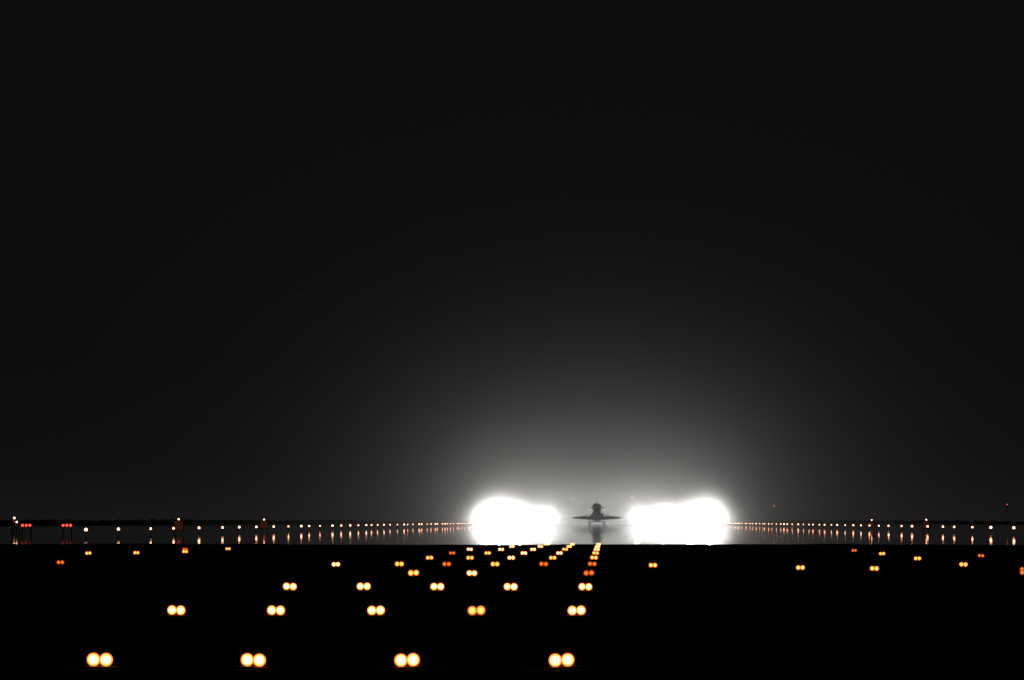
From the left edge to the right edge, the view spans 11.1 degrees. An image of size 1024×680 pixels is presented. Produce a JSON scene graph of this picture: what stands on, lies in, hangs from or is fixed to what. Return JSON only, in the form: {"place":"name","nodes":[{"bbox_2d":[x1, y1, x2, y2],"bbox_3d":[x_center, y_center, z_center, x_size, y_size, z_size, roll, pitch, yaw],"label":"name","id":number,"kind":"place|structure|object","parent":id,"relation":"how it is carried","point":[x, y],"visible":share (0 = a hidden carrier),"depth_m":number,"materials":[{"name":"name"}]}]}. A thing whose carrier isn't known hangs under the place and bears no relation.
{"place":"outdoors","nodes":[
{"label":"outdoors","id":0,"kind":"place"},
{"bbox_2d":[0,544,1023,679],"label":"overrun pavement","id":1,"kind":"structure","parent":0,"point":[735,612],"depth_m":86.57,"materials":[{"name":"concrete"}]},
{"bbox_2d":[54,560,66,564],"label":"approach light","id":2,"kind":"object","parent":1,"relation":"on","point":[59,562],"visible":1,"depth_m":179.54,"materials":[{"name":"paint"}]},
{"bbox_2d":[80,652,120,668],"bbox_3d":[-4.165,3.246,53.500,0.390,0.166,0.293,0,-2,2],"label":"approach light","id":3,"kind":"object","parent":1,"relation":"on","point":[101,661],"visible":1,"depth_m":53.38,"materials":[{"name":"glass"}]},
{"bbox_2d":[163,605,190,616],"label":"approach light","id":4,"kind":"object","parent":1,"relation":"on","point":[178,611],"visible":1,"depth_m":82.60,"materials":[{"name":"paint"}]},
{"bbox_2d":[234,653,273,668],"bbox_3d":[-2.608,3.248,53.469,0.378,0.161,0.284,2,-2,4],"label":"approach light","id":5,"kind":"object","parent":1,"relation":"on","point":[250,661],"visible":1,"depth_m":53.36,"materials":[{"name":"glass"}]},
{"bbox_2d":[262,605,290,616],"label":"approach light","id":6,"kind":"object","parent":1,"relation":"on","point":[277,611],"visible":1,"depth_m":82.50,"materials":[{"name":"glass"}]},
{"bbox_2d":[279,582,299,591],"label":"approach light","id":7,"kind":"object","parent":1,"relation":"on","point":[289,587],"visible":1,"depth_m":112.39,"materials":[{"name":"paint"}]},
{"bbox_2d":[332,562,342,566],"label":"approach light","id":8,"kind":"object","parent":1,"relation":"on","point":[336,564],"visible":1,"depth_m":171.07,"materials":[{"name":"paint"}]},
{"bbox_2d":[353,582,373,590],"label":"approach light","id":9,"kind":"object","parent":1,"relation":"on","point":[366,586],"visible":1,"depth_m":112.44,"materials":[{"name":"paint"}]},
{"bbox_2d":[363,605,389,616],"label":"approach light","id":10,"kind":"object","parent":1,"relation":"on","point":[377,611],"visible":1,"depth_m":82.59,"materials":[{"name":"glass"}]},
{"bbox_2d":[393,561,405,566],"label":"approach light","id":11,"kind":"object","parent":1,"relation":"on","point":[398,564],"visible":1,"depth_m":171.74,"materials":[{"name":"paint"}]},
{"bbox_2d":[388,653,426,668],"bbox_3d":[-1.057,3.246,53.442,0.380,0.162,0.285,-3,-2,1],"label":"approach light","id":12,"kind":"object","parent":1,"relation":"on","point":[409,661],"visible":1,"depth_m":53.33,"materials":[{"name":"glass"}]},
{"bbox_2d":[405,570,421,576],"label":"approach light","id":13,"kind":"object","parent":1,"relation":"on","point":[414,573],"visible":1,"depth_m":141.85,"materials":[{"name":"paint"}]},
{"bbox_2d":[427,583,447,591],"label":"approach light","id":14,"kind":"object","parent":1,"relation":"on","point":[438,587],"visible":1,"depth_m":112.10,"materials":[{"name":"paint"}]},
{"bbox_2d":[440,562,453,566],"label":"approach light","id":15,"kind":"object","parent":1,"relation":"on","point":[445,564],"visible":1,"depth_m":171.29,"materials":[{"name":"paint"}]},
{"bbox_2d":[464,570,479,576],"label":"approach light","id":16,"kind":"object","parent":1,"relation":"on","point":[470,573],"visible":1,"depth_m":141.66,"materials":[{"name":"paint"}]},
{"bbox_2d":[463,605,490,616],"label":"approach light","id":17,"kind":"object","parent":1,"relation":"on","point":[474,611],"visible":1,"depth_m":82.47,"materials":[{"name":"glass"}]},
{"bbox_2d":[489,562,501,566],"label":"approach light","id":18,"kind":"object","parent":1,"relation":"on","point":[495,564],"visible":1,"depth_m":171.40,"materials":[{"name":"paint"}]},
{"bbox_2d":[500,583,520,591],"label":"approach light","id":19,"kind":"object","parent":1,"relation":"on","point":[509,587],"visible":1,"depth_m":111.91,"materials":[{"name":"paint"}]},
{"bbox_2d":[537,561,548,566],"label":"approach light","id":20,"kind":"object","parent":1,"relation":"on","point":[543,564],"visible":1,"depth_m":171.45,"materials":[{"name":"paint"}]},
{"bbox_2d":[543,653,580,669],"bbox_3d":[0.502,3.245,53.416,0.384,0.163,0.288,-2,-2,1],"label":"approach light","id":21,"kind":"object","parent":1,"relation":"on","point":[563,661],"visible":1,"depth_m":53.30,"materials":[{"name":"glass"}]},
{"bbox_2d":[563,605,589,616],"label":"approach light","id":22,"kind":"object","parent":1,"relation":"on","point":[578,611],"visible":1,"depth_m":82.42,"materials":[{"name":"glass"}]},
{"bbox_2d":[575,583,595,591],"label":"approach light","id":23,"kind":"object","parent":1,"relation":"on","point":[583,587],"visible":1,"depth_m":111.92,"materials":[{"name":"paint"}]},
{"bbox_2d":[581,570,596,576],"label":"approach light","id":24,"kind":"object","parent":1,"relation":"on","point":[587,573],"visible":1,"depth_m":141.76,"materials":[{"name":"paint"}]},
{"bbox_2d":[585,561,598,566],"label":"approach light","id":25,"kind":"object","parent":1,"relation":"on","point":[592,564],"visible":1,"depth_m":171.74,"materials":[{"name":"paint"}]},
{"bbox_2d":[588,555,597,559],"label":"approach light","id":26,"kind":"object","parent":1,"relation":"on","point":[592,557],"visible":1,"depth_m":201.43,"materials":[{"name":"paint"}]},
{"bbox_2d":[647,563,658,567],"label":"approach light","id":27,"kind":"object","parent":1,"relation":"on","point":[652,565],"visible":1,"depth_m":167.78,"materials":[{"name":"paint"}]},
{"bbox_2d":[794,565,806,570],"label":"approach light","id":28,"kind":"object","parent":1,"relation":"on","point":[800,568],"visible":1,"depth_m":159.02,"materials":[{"name":"paint"}]},
{"bbox_2d":[867,566,880,571],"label":"approach light","id":29,"kind":"object","parent":1,"relation":"on","point":[874,569],"visible":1,"depth_m":156.29,"materials":[{"name":"paint"}]},
{"bbox_2d":[912,556,922,560],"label":"approach light","id":30,"kind":"object","parent":1,"relation":"on","point":[917,558],"visible":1,"depth_m":198.28,"materials":[{"name":"paint"}]},
{"bbox_2d":[957,562,969,567],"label":"approach light","id":31,"kind":"object","parent":1,"relation":"on","point":[962,564],"visible":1,"depth_m":170.71,"materials":[{"name":"paint"}]},
{"bbox_2d":[0,524,1023,544],"bbox_3d":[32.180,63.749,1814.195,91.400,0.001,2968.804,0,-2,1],"label":"runway","id":32,"kind":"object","parent":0,"point":[522,534],"visible":0.97,"depth_m":513.82,"materials":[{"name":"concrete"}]},
{"bbox_2d":[84,523,495,536],"bbox_3d":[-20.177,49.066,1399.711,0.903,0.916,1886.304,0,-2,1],"label":"runway edge lights","id":33,"kind":"object","parent":32,"relation":"on","point":[118,529],"visible":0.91,"depth_m":776.20,"materials":[{"name":"paint"}]},
{"bbox_2d":[0,524,1023,541],"bbox_3d":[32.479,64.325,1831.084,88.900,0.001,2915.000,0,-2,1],"label":"runway markings","id":34,"kind":"object","parent":32,"relation":"on","point":[605,528],"visible":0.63,"depth_m":406.23,"materials":[{"name":"white paint"}]},
{"bbox_2d":[573,492,620,523],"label":"space shuttle","id":35,"kind":"object","parent":32,"relation":"on","point":[596,511],"visible":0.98,"depth_m":2539.51,"materials":[{"name":"grey metal"}]},
{"bbox_2d":[711,523,1014,534],"bbox_3d":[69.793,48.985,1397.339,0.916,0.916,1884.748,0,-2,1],"label":"runway edge lights","id":36,"kind":"object","parent":32,"relation":"on","point":[869,526],"visible":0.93,"depth_m":897.22,"materials":[{"name":"paint"}]},
{"bbox_2d":[0,524,1023,544],"bbox_3d":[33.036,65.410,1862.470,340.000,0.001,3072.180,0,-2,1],"label":"runway shoulder","id":37,"kind":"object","parent":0,"point":[41,532],"visible":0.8,"depth_m":949.72},
{"bbox_2d":[11,517,17,531],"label":"beacon mast","id":38,"kind":"object","parent":37,"relation":"on","point":[12,525],"visible":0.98,"depth_m":700.65,"materials":[{"name":"black metal"}]},
{"bbox_2d":[13,521,20,533],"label":"beacon mast","id":39,"kind":"object","parent":37,"relation":"on","point":[18,529],"visible":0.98,"depth_m":620.46,"materials":[{"name":"black metal"}]},
{"bbox_2d":[20,524,32,536],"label":"approach slope indicator","id":40,"kind":"object","parent":37,"relation":"on","point":[26,525],"visible":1,"depth_m":505.57,"materials":[{"name":"paint"}]},
{"bbox_2d":[61,524,72,536],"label":"approach slope indicator","id":41,"kind":"object","parent":37,"relation":"on","point":[66,525],"visible":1,"depth_m":505.48,"materials":[{"name":"paint"}]},
{"bbox_2d":[173,518,183,533],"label":"distance marker sign","id":42,"kind":"object","parent":37,"relation":"on","point":[178,525],"visible":0.87,"depth_m":599.73,"materials":[{"name":"black rubber"}]},
{"bbox_2d":[260,519,267,531],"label":"distance marker sign","id":43,"kind":"object","parent":37,"relation":"on","point":[263,524],"visible":1,"depth_m":749.83,"materials":[{"name":"black rubber"}]},
{"bbox_2d":[868,519,874,526],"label":"distance marker sign","id":44,"kind":"object","parent":37,"relation":"on","point":[871,523],"visible":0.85,"depth_m":962.47,"materials":[{"name":"black rubber"}]},
{"bbox_2d":[922,519,929,530],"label":"distance marker sign","id":45,"kind":"object","parent":37,"relation":"on","point":[925,524],"visible":0.94,"depth_m":798.68,"materials":[{"name":"black rubber"}]},
{"bbox_2d":[0,522,1023,526],"bbox_3d":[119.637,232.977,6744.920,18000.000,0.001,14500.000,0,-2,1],"label":"ground","id":46,"kind":"structure","parent":0,"point":[59,524],"depth_m":3445.89,"materials":[{"name":"black plant"}]},
{"bbox_2d":[0,519,1023,522],"bbox_3d":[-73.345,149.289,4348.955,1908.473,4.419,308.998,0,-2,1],"label":"distant trees","id":47,"kind":"object","parent":46,"relation":"on","point":[457,521],"visible":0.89,"depth_m":4243.98,"materials":[{"name":"black plant"}]},
{"bbox_2d":[0,0,1023,521],"label":"sky","id":48,"kind":"structure","parent":0,"point":[282,260],"materials":[{"name":"black"}]}
]}

